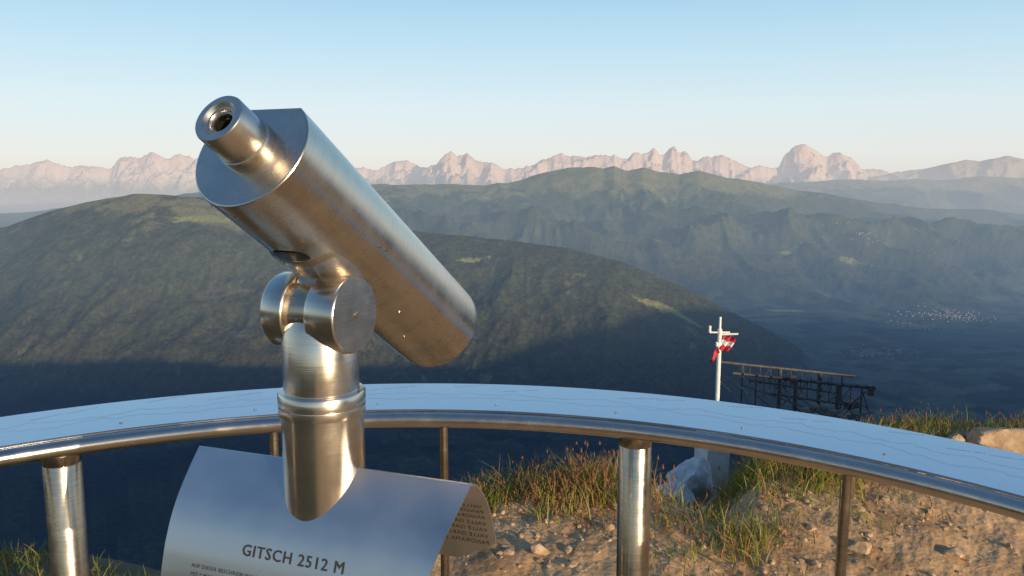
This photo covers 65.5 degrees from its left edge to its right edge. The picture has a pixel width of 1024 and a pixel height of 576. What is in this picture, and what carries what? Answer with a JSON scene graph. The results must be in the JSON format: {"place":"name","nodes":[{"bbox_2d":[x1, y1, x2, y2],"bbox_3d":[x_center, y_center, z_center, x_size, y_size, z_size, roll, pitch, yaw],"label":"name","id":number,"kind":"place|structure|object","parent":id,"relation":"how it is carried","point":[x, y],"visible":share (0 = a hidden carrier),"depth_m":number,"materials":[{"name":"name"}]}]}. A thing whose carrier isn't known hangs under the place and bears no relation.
{"place":"outdoors","nodes":[
{"label":"outdoors","id":0,"kind":"place"},
{"bbox_2d":[0,404,1022,575],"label":"grass","id":1,"kind":"structure","parent":0,"point":[26,552],"depth_m":3.71,"materials":[{"name":"green plant"}]},
{"bbox_2d":[0,144,1023,575],"bbox_3d":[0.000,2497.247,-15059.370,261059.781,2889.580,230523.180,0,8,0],"label":"ground","id":2,"kind":"structure","parent":0,"point":[150,274],"depth_m":7237.27,"materials":[{"name":"green plant"}]},
{"bbox_2d":[195,96,476,520],"bbox_3d":[-0.227,0.634,1.255,0.157,1.788,0.552,4,9,23],"label":"viewing telescope","id":3,"kind":"object","parent":2,"relation":"on","point":[299,197],"visible":1,"depth_m":1.05,"materials":[{"name":"metal"}]},
{"bbox_2d":[161,446,495,575],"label":"information panel","id":4,"kind":"object","parent":3,"relation":"attached to","point":[231,515],"visible":0.91,"depth_m":1.08,"materials":[{"name":"metal"}]},
{"bbox_2d":[0,383,1023,575],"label":"railing","id":5,"kind":"object","parent":2,"relation":"on","point":[59,457],"visible":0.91,"depth_m":1.90,"materials":[{"name":"metal"}]},
{"bbox_2d":[531,543,549,555],"bbox_3d":[0.127,1.171,3.555,0.086,0.060,0.069,0,8,0],"label":"rock","id":6,"kind":"object","parent":2,"relation":"on","point":[538,549],"visible":1,"depth_m":3.54,"materials":[{"name":"beige stone"}]},
{"bbox_2d":[654,482,694,508],"bbox_3d":[1.323,1.765,6.567,0.368,0.321,0.315,0,8,0],"label":"rock","id":7,"kind":"object","parent":2,"relation":"on","point":[686,489],"visible":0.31,"depth_m":6.49,"materials":[{"name":"grey stone"}]},
{"bbox_2d":[666,456,712,508],"bbox_3d":[1.523,1.689,6.789,0.434,0.489,0.316,-3,9,-18],"label":"rock","id":8,"kind":"object","parent":2,"relation":"on","point":[694,470],"visible":0.65,"depth_m":6.71,"materials":[{"name":"grey stone"}]},
{"bbox_2d":[694,317,737,512],"bbox_3d":[1.857,1.446,7.194,0.354,2.374,0.244,-2,8,-14],"label":"flagpole","id":9,"kind":"object","parent":2,"relation":"on","point":[716,459],"visible":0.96,"depth_m":7.11,"materials":[{"name":"white paint"}]},
{"bbox_2d":[720,361,875,470],"bbox_3d":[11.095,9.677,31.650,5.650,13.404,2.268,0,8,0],"label":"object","id":10,"kind":"structure","parent":2,"relation":"on","point":[838,412],"depth_m":30.08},
{"bbox_2d":[848,541,871,554],"bbox_3d":[1.558,1.156,3.545,0.101,0.064,0.080,-6,10,-35],"label":"rock","id":11,"kind":"object","parent":2,"relation":"on","point":[861,547],"visible":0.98,"depth_m":3.53,"materials":[{"name":"beige stone"}]},
{"bbox_2d":[837,344,943,359],"bbox_3d":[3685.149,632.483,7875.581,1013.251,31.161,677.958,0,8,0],"label":"distant village","id":12,"kind":"object","parent":2,"relation":"on","point":[897,350],"visible":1,"depth_m":7860.28,"materials":[{"name":"paint"}]},
{"bbox_2d":[885,320,949,330],"bbox_3d":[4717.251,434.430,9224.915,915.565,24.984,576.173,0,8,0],"label":"distant village","id":13,"kind":"object","parent":2,"relation":"on","point":[897,324],"visible":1,"depth_m":9218.35,"materials":[{"name":"paint"}]},
{"bbox_2d":[887,305,995,321],"bbox_3d":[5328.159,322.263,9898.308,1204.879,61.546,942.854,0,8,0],"label":"distant village","id":14,"kind":"object","parent":2,"relation":"on","point":[947,315],"visible":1,"depth_m":9907.17,"materials":[{"name":"paint"}]},
{"bbox_2d":[943,547,964,559],"bbox_3d":[1.949,1.169,3.511,0.084,0.057,0.078,6,10,36],"label":"rock","id":15,"kind":"object","parent":2,"relation":"on","point":[955,553],"visible":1,"depth_m":3.49,"materials":[{"name":"beige stone"}]},
{"bbox_2d":[946,433,965,441],"bbox_3d":[2.678,0.943,4.854,0.150,0.124,0.120,-3,9,-21],"label":"rock","id":16,"kind":"object","parent":2,"relation":"on","point":[958,437],"visible":0.26,"depth_m":4.82,"materials":[{"name":"beige stone"}]},
{"bbox_2d":[966,427,1023,454],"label":"rock","id":17,"kind":"object","parent":2,"relation":"on","point":[1007,439],"visible":0.77,"depth_m":4.74,"materials":[{"name":"beige stone"}]},
{"bbox_2d":[0,0,1023,172],"label":"sky","id":18,"kind":"structure","parent":0,"point":[891,86],"materials":[{"name":"blue"}]},
{"bbox_2d":[452,433,1018,575],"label":"gravel","id":19,"kind":"structure","parent":0,"point":[568,549],"depth_m":3.69,"materials":[{"name":"beige gravel"}]},
{"bbox_2d":[454,407,1023,575],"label":"grass","id":20,"kind":"structure","parent":0,"point":[589,478],"depth_m":4.11,"materials":[{"name":"green plant"}]}
]}

